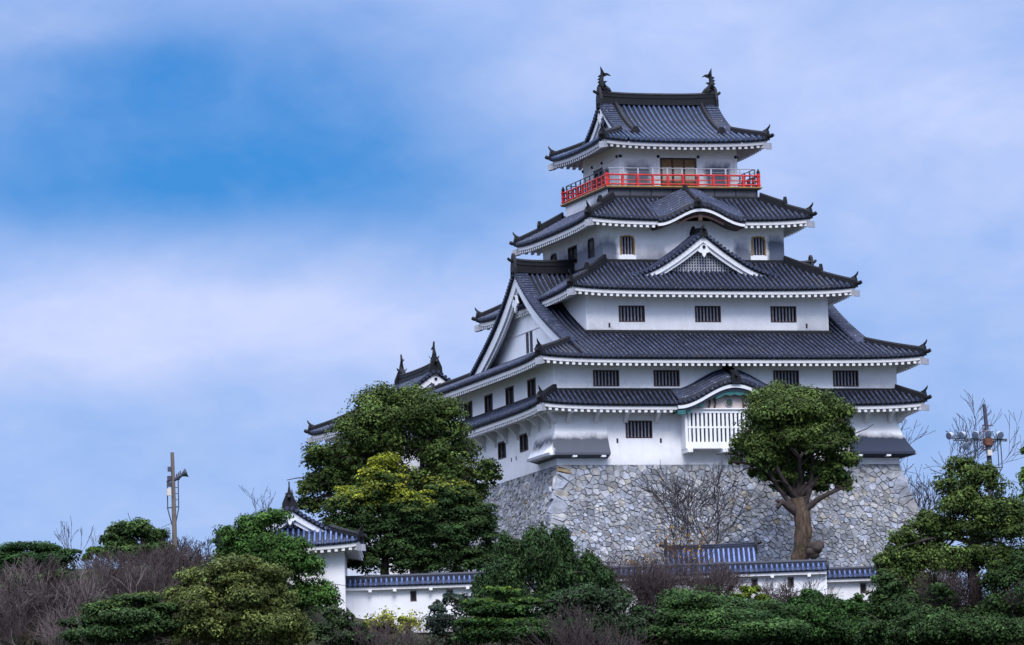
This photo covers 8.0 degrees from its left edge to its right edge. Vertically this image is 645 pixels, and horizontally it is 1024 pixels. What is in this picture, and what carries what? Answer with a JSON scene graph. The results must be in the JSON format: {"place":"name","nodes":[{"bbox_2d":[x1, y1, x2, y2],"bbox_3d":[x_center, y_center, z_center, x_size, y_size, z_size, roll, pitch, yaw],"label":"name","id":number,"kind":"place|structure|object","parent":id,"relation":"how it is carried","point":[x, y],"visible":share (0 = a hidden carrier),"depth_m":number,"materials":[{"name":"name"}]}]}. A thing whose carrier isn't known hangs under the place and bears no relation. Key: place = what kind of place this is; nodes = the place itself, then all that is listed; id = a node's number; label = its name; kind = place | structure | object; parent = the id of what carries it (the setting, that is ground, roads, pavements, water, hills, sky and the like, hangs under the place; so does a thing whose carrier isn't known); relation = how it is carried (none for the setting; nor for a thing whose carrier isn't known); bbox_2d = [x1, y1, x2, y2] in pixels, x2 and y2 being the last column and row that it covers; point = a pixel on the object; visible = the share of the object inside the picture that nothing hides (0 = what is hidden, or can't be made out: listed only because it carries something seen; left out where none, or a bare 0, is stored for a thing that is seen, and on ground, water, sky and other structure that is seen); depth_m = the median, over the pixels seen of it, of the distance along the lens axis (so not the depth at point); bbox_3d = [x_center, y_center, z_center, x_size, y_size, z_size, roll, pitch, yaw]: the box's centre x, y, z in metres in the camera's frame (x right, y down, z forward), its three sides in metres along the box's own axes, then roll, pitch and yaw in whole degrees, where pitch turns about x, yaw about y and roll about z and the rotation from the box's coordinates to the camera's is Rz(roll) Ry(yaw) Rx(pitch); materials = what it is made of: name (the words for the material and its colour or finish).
{"place":"outdoors","nodes":[
{"label":"outdoors","id":0,"kind":"place"},
{"bbox_2d":[0,565,1015,644],"bbox_3d":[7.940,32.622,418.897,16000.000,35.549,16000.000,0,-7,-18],"label":"ground","id":1,"kind":"structure","parent":0,"point":[319,618],"depth_m":395.56,"materials":[{"name":"plant"}]},
{"bbox_2d":[0,562,28,625],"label":"bare shrub","id":2,"kind":"object","parent":1,"relation":"on","point":[8,583],"visible":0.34,"depth_m":394.75,"materials":[{"name":"brown plant"}]},
{"bbox_2d":[0,563,67,644],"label":"bare shrub","id":3,"kind":"object","parent":1,"relation":"on","point":[7,622],"visible":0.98,"depth_m":390.25,"materials":[{"name":"brown plant"}]},
{"bbox_2d":[0,540,82,574],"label":"layered tree","id":4,"kind":"object","parent":1,"relation":"on","point":[9,551],"visible":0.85,"depth_m":396.39,"materials":[{"name":"green plant"}]},
{"bbox_2d":[0,567,86,608],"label":"grey shrub","id":5,"kind":"object","parent":1,"relation":"on","point":[58,572],"visible":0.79,"depth_m":394.48,"materials":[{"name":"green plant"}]},
{"bbox_2d":[0,558,112,644],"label":"bare shrub","id":6,"kind":"object","parent":1,"relation":"on","point":[82,591],"visible":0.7,"depth_m":392.27,"materials":[{"name":"brown plant"}]},
{"bbox_2d":[1,550,154,628],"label":"bare shrub","id":7,"kind":"object","parent":1,"relation":"on","point":[45,575],"visible":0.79,"depth_m":393.50,"materials":[{"name":"brown plant"}]},
{"bbox_2d":[54,516,103,567],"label":"bare tree","id":8,"kind":"object","parent":1,"relation":"on","point":[66,538],"visible":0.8,"depth_m":403.93,"materials":[{"name":"brown plant"}]},
{"bbox_2d":[81,546,112,561],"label":"evergreen shrub","id":9,"kind":"object","parent":1,"relation":"on","point":[95,549],"visible":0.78,"depth_m":400.97,"materials":[{"name":"green plant"}]},
{"bbox_2d":[0,566,199,644],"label":"bare shrub","id":10,"kind":"object","parent":1,"relation":"on","point":[55,630],"visible":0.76,"depth_m":389.23,"materials":[{"name":"brown plant"}]},
{"bbox_2d":[39,540,179,644],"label":"bare shrub","id":11,"kind":"object","parent":1,"relation":"on","point":[147,585],"visible":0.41,"depth_m":392.60,"materials":[{"name":"brown plant"}]},
{"bbox_2d":[50,591,187,644],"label":"layered tree","id":12,"kind":"object","parent":1,"relation":"on","point":[110,624],"visible":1,"depth_m":387.31,"materials":[{"name":"green plant"}]},
{"bbox_2d":[75,539,180,578],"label":"bare shrub","id":13,"kind":"object","parent":1,"relation":"on","point":[139,557],"visible":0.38,"depth_m":399.21,"materials":[{"name":"brown plant"}]},
{"bbox_2d":[61,548,202,597],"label":"bare shrub","id":14,"kind":"object","parent":1,"relation":"on","point":[111,571],"visible":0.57,"depth_m":394.23,"materials":[{"name":"brown plant"}]},
{"bbox_2d":[94,514,177,568],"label":"evergreen tree","id":15,"kind":"object","parent":1,"relation":"on","point":[127,535],"visible":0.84,"depth_m":402.43,"materials":[{"name":"green plant"}]},
{"bbox_2d":[105,539,205,592],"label":"bare shrub","id":16,"kind":"object","parent":1,"relation":"on","point":[170,564],"visible":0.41,"depth_m":396.61,"materials":[{"name":"brown plant"}]},
{"bbox_2d":[137,536,211,567],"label":"bare shrub","id":17,"kind":"object","parent":1,"relation":"on","point":[174,548],"visible":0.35,"depth_m":399.69,"materials":[{"name":"brown plant"}]},
{"bbox_2d":[166,452,188,554],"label":"loudspeaker pole","id":18,"kind":"object","parent":1,"relation":"on","point":[170,481],"visible":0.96,"depth_m":403.44,"materials":[{"name":"metal"}]},
{"bbox_2d":[152,532,213,563],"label":"bare tree","id":19,"kind":"object","parent":1,"relation":"on","point":[195,544],"visible":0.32,"depth_m":405.97,"materials":[{"name":"brown plant"}]},
{"bbox_2d":[180,546,214,570],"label":"bare shrub","id":20,"kind":"object","parent":1,"relation":"on","point":[208,560],"visible":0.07,"depth_m":398.58,"materials":[{"name":"brown plant"}]},
{"bbox_2d":[150,553,315,644],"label":"evergreen tree","id":21,"kind":"object","parent":1,"relation":"on","point":[248,589],"visible":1,"depth_m":388.05,"materials":[{"name":"green plant"}]},
{"bbox_2d":[239,486,275,513],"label":"bare tree","id":22,"kind":"object","parent":1,"relation":"on","point":[254,503],"visible":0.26,"depth_m":401.11,"materials":[{"name":"brown plant"}]},
{"bbox_2d":[209,507,345,643],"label":"evergreen tree","id":23,"kind":"object","parent":1,"relation":"on","point":[254,536],"visible":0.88,"depth_m":393.24,"materials":[{"name":"green plant"}]},
{"bbox_2d":[212,482,367,616],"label":"corner turret","id":24,"kind":"object","parent":1,"relation":"on","point":[337,547],"visible":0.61,"depth_m":396.99,"materials":[{"name":"white paint"}]},
{"bbox_2d":[305,604,389,644],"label":"grey shrub","id":25,"kind":"object","parent":1,"relation":"on","point":[342,622],"visible":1,"depth_m":390.60,"materials":[{"name":"green plant"}]},
{"bbox_2d":[304,341,450,575],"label":"turret","id":26,"kind":"object","parent":1,"relation":"on","point":[431,374],"visible":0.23,"depth_m":437.25,"materials":[{"name":"paint"}]},
{"bbox_2d":[359,620,396,632],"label":"evergreen shrub","id":27,"kind":"object","parent":1,"relation":"on","point":[393,627],"visible":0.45,"depth_m":395.94,"materials":[{"name":"green plant"}]},
{"bbox_2d":[359,605,400,634],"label":"bush","id":28,"kind":"object","parent":1,"relation":"on","point":[388,618],"depth_m":395.53,"materials":[{"name":"yellow plant"}]},
{"bbox_2d":[320,451,441,574],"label":"evergreen tree","id":29,"kind":"object","parent":1,"relation":"on","point":[378,493],"visible":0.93,"depth_m":403.85,"materials":[{"name":"green plant"}]},
{"bbox_2d":[347,615,443,644],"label":"bare shrub","id":30,"kind":"object","parent":1,"relation":"on","point":[403,636],"visible":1,"depth_m":388.24,"materials":[{"name":"plant"}]},
{"bbox_2d":[288,380,503,573],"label":"camphor tree","id":31,"kind":"object","parent":1,"relation":"on","point":[377,420],"visible":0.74,"depth_m":409.09,"materials":[{"name":"green plant"}]},
{"bbox_2d":[334,615,468,644],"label":"bare shrub","id":32,"kind":"object","parent":1,"relation":"on","point":[364,636],"visible":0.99,"depth_m":389.64,"materials":[{"name":"plant"}]},
{"bbox_2d":[397,616,416,637],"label":"evergreen shrub","id":33,"kind":"object","parent":1,"relation":"on","point":[398,620],"visible":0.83,"depth_m":396.00,"materials":[{"name":"green plant"}]},
{"bbox_2d":[397,609,423,641],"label":"bush","id":34,"kind":"object","parent":1,"relation":"on","point":[410,617],"depth_m":395.71,"materials":[{"name":"yellow plant"}]},
{"bbox_2d":[346,571,483,632],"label":"plaster wall","id":35,"kind":"structure","parent":1,"relation":"on","point":[372,594],"depth_m":398.58,"materials":[{"name":"white paint"}]},
{"bbox_2d":[418,590,479,644],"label":"grey shrub","id":36,"kind":"object","parent":1,"relation":"on","point":[439,624],"visible":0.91,"depth_m":391.72,"materials":[{"name":"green plant"}]},
{"bbox_2d":[397,475,503,572],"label":"evergreen tree","id":37,"kind":"object","parent":1,"relation":"on","point":[465,517],"visible":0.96,"depth_m":404.89,"materials":[{"name":"green plant"}]},
{"bbox_2d":[444,585,562,644],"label":"layered tree","id":38,"kind":"object","parent":1,"relation":"on","point":[499,614],"visible":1,"depth_m":388.35,"materials":[{"name":"green plant"}]},
{"bbox_2d":[1,609,1023,644],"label":"undergrowth","id":39,"kind":"object","parent":1,"relation":"on","point":[23,636],"visible":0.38,"depth_m":393.21,"materials":[{"name":"green plant"}]},
{"bbox_2d":[470,520,629,613],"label":"juniper","id":40,"kind":"object","parent":1,"relation":"on","point":[552,562],"visible":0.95,"depth_m":392.59,"materials":[{"name":"green plant"}]},
{"bbox_2d":[514,599,651,644],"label":"bare shrub","id":41,"kind":"object","parent":1,"relation":"on","point":[583,639],"visible":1,"depth_m":386.99,"materials":[{"name":"plant"}]},
{"bbox_2d":[522,582,663,644],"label":"grey shrub","id":42,"kind":"object","parent":1,"relation":"on","point":[607,602],"visible":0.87,"depth_m":389.92,"materials":[{"name":"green plant"}]},
{"bbox_2d":[620,552,663,565],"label":"autumn shrub","id":43,"kind":"object","parent":1,"relation":"on","point":[632,560],"visible":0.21,"depth_m":401.58,"materials":[{"name":"brown plant"}]},
{"bbox_2d":[586,547,699,619],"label":"bare shrub","id":44,"kind":"object","parent":1,"relation":"on","point":[665,584],"visible":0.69,"depth_m":394.55,"materials":[{"name":"brown plant"}]},
{"bbox_2d":[616,550,732,613],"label":"bare shrub","id":45,"kind":"object","parent":1,"relation":"on","point":[649,590],"visible":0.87,"depth_m":394.23,"materials":[{"name":"brown plant"}]},
{"bbox_2d":[523,559,828,621],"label":"plaster wall","id":46,"kind":"structure","parent":1,"relation":"on","point":[795,571],"depth_m":398.33,"materials":[{"name":"white paint"}]},
{"bbox_2d":[646,526,714,563],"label":"autumn shrub","id":47,"kind":"object","parent":1,"relation":"on","point":[671,548],"visible":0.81,"depth_m":399.79,"materials":[{"name":"brown plant"}]},
{"bbox_2d":[622,551,757,612],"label":"bare shrub","id":48,"kind":"object","parent":1,"relation":"on","point":[733,577],"visible":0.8,"depth_m":394.58,"materials":[{"name":"brown plant"}]},
{"bbox_2d":[632,462,748,543],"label":"bare cherry tree","id":49,"kind":"object","parent":1,"relation":"on","point":[686,520],"visible":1,"depth_m":402.99,"materials":[{"name":"brown plant"}]},
{"bbox_2d":[431,464,967,603],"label":"stone base","id":50,"kind":"object","parent":1,"relation":"on","point":[600,509],"visible":0.24,"depth_m":410.84,"materials":[{"name":"grey stone"}]},
{"bbox_2d":[416,67,931,486],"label":"castle keep","id":51,"kind":"structure","parent":50,"relation":"on","point":[666,301],"depth_m":415.79,"materials":[{"name":"white paint"}]},
{"bbox_2d":[464,401,472,418],"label":"window","id":52,"kind":"structure","parent":51,"relation":"in","point":[470,409],"depth_m":424.95,"materials":[{"name":"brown wood"}]},
{"bbox_2d":[484,393,492,411],"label":"window","id":53,"kind":"structure","parent":51,"relation":"in","point":[490,397],"depth_m":421.38,"materials":[{"name":"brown wood"}]},
{"bbox_2d":[498,441,505,459],"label":"window","id":54,"kind":"structure","parent":51,"relation":"in","point":[502,442],"depth_m":418.97,"materials":[{"name":"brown wood"}]},
{"bbox_2d":[505,385,513,404],"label":"window","id":55,"kind":"structure","parent":51,"relation":"in","point":[511,389],"depth_m":417.64,"materials":[{"name":"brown wood"}]},
{"bbox_2d":[519,433,527,452],"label":"window","id":56,"kind":"structure","parent":51,"relation":"in","point":[525,434],"depth_m":415.00,"materials":[{"name":"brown wood"}]},
{"bbox_2d":[527,377,535,396],"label":"window","id":57,"kind":"structure","parent":51,"relation":"in","point":[533,381],"depth_m":413.79,"materials":[{"name":"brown wood"}]},
{"bbox_2d":[567,245,577,263],"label":"window","id":58,"kind":"structure","parent":51,"relation":"in","point":[574,248],"depth_m":422.05,"materials":[{"name":"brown wood"}]},
{"bbox_2d":[587,238,594,258],"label":"window","id":59,"kind":"structure","parent":51,"relation":"in","point":[592,239],"depth_m":418.56,"materials":[{"name":"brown wood"}]},
{"bbox_2d":[593,167,602,187],"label":"window","id":60,"kind":"structure","parent":51,"relation":"in","point":[600,169],"depth_m":423.39,"materials":[{"name":"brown wood"}]},
{"bbox_2d":[593,370,618,385],"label":"window","id":61,"kind":"structure","parent":51,"relation":"in","point":[600,377],"depth_m":410.37,"materials":[{"name":"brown wood"}]},
{"bbox_2d":[619,235,635,258],"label":"window","id":62,"kind":"structure","parent":51,"relation":"in","point":[627,246],"depth_m":416.73,"materials":[{"name":"black paint"}]},
{"bbox_2d":[618,305,644,321],"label":"window","id":63,"kind":"structure","parent":51,"relation":"in","point":[627,313],"depth_m":414.29,"materials":[{"name":"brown wood"}]},
{"bbox_2d":[625,420,652,437],"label":"window","id":64,"kind":"structure","parent":51,"relation":"in","point":[634,428],"depth_m":410.67,"materials":[{"name":"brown wood"}]},
{"bbox_2d":[653,370,679,385],"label":"window","id":65,"kind":"structure","parent":51,"relation":"in","point":[661,377],"depth_m":411.47,"materials":[{"name":"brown wood"}]},
{"bbox_2d":[660,158,695,185],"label":"door","id":66,"kind":"structure","parent":51,"relation":"in","point":[664,162],"depth_m":420.41,"materials":[{"name":"brown wood"}]},
{"bbox_2d":[695,306,720,321],"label":"window","id":67,"kind":"structure","parent":51,"relation":"in","point":[702,313],"depth_m":415.71,"materials":[{"name":"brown wood"}]},
{"bbox_2d":[750,236,766,259],"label":"window","id":68,"kind":"structure","parent":51,"relation":"in","point":[757,246],"depth_m":419.18,"materials":[{"name":"black paint"}]},
{"bbox_2d":[770,306,796,321],"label":"window","id":69,"kind":"structure","parent":51,"relation":"in","point":[778,313],"depth_m":417.03,"materials":[{"name":"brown wood"}]},
{"bbox_2d":[773,370,798,385],"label":"window","id":70,"kind":"structure","parent":51,"relation":"in","point":[792,376],"depth_m":413.69,"materials":[{"name":"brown wood"}]},
{"bbox_2d":[833,370,858,386],"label":"window","id":71,"kind":"structure","parent":51,"relation":"in","point":[841,378],"depth_m":414.80,"materials":[{"name":"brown wood"}]},
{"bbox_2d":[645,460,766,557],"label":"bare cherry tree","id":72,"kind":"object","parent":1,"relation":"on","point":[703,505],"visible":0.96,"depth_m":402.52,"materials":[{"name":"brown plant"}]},
{"bbox_2d":[659,536,761,563],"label":"shed","id":73,"kind":"structure","parent":1,"relation":"on","point":[740,552],"depth_m":402.02,"materials":[{"name":"blue tile"}]},
{"bbox_2d":[639,584,815,644],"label":"bush","id":74,"kind":"object","parent":1,"relation":"on","point":[689,617],"visible":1,"depth_m":389.07,"materials":[{"name":"green plant"}]},
{"bbox_2d":[729,582,771,644],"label":"evergreen shrub","id":75,"kind":"object","parent":1,"relation":"on","point":[748,591],"visible":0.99,"depth_m":392.50,"materials":[{"name":"green plant"}]},
{"bbox_2d":[716,378,873,559],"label":"camphor tree","id":76,"kind":"object","parent":1,"relation":"on","point":[786,425],"visible":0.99,"depth_m":404.22,"materials":[{"name":"green plant"}]},
{"bbox_2d":[751,576,840,602],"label":"bare shrub","id":77,"kind":"object","parent":1,"relation":"on","point":[782,596],"visible":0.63,"depth_m":394.51,"materials":[{"name":"brown plant"}]},
{"bbox_2d":[775,584,890,644],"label":"evergreen shrub","id":78,"kind":"object","parent":1,"relation":"on","point":[830,617],"visible":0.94,"depth_m":392.14,"materials":[{"name":"green plant"}]},
{"bbox_2d":[827,566,915,606],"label":"plaster wall","id":79,"kind":"structure","parent":1,"relation":"on","point":[850,581],"depth_m":399.27,"materials":[{"name":"white paint"}]},
{"bbox_2d":[856,568,960,644],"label":"evergreen shrub","id":80,"kind":"object","parent":1,"relation":"on","point":[887,600],"visible":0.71,"depth_m":393.45,"materials":[{"name":"green plant"}]},
{"bbox_2d":[873,567,990,608],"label":"bare shrub","id":81,"kind":"object","parent":1,"relation":"on","point":[944,600],"visible":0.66,"depth_m":394.95,"materials":[{"name":"brown plant"}]},
{"bbox_2d":[849,603,1023,644],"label":"evergreen shrub","id":82,"kind":"object","parent":1,"relation":"on","point":[938,625],"visible":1,"depth_m":389.85,"materials":[{"name":"green plant"}]},
{"bbox_2d":[868,455,1023,607],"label":"evergreen tree","id":83,"kind":"object","parent":1,"relation":"on","point":[907,554],"visible":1,"depth_m":395.73,"materials":[{"name":"green plant"}]},
{"bbox_2d":[914,558,985,611],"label":"bare shrub","id":84,"kind":"object","parent":1,"relation":"on","point":[960,598],"visible":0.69,"depth_m":394.64,"materials":[{"name":"plant"}]},
{"bbox_2d":[900,390,1023,543],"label":"bare tree","id":85,"kind":"object","parent":1,"relation":"on","point":[926,489],"visible":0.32,"depth_m":418.41,"materials":[{"name":"brown plant"}]},
{"bbox_2d":[946,404,1006,592],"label":"floodlight pole","id":86,"kind":"object","parent":1,"relation":"on","point":[987,440],"visible":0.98,"depth_m":415.60,"materials":[{"name":"metal"}]},
{"bbox_2d":[952,572,1023,615],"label":"bare shrub","id":87,"kind":"object","parent":1,"relation":"on","point":[1008,599],"visible":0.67,"depth_m":393.84,"materials":[{"name":"brown plant"}]},
{"bbox_2d":[954,543,1023,620],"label":"evergreen shrub","id":88,"kind":"object","parent":1,"relation":"on","point":[995,603],"visible":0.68,"depth_m":394.46,"materials":[{"name":"green plant"}]},
{"bbox_2d":[959,517,1018,589],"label":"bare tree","id":89,"kind":"object","parent":1,"relation":"on","point":[997,541],"visible":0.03,"depth_m":425.13,"materials":[{"name":"brown plant"}]},
{"bbox_2d":[1012,447,1023,500],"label":"evergreen tree","id":90,"kind":"object","parent":1,"relation":"on","point":[1021,480],"visible":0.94,"depth_m":409.16,"materials":[{"name":"green plant"}]},
{"bbox_2d":[0,0,1023,597],"label":"sky","id":91,"kind":"structure","parent":0,"point":[223,222],"materials":[{"name":"blue"}]}
]}

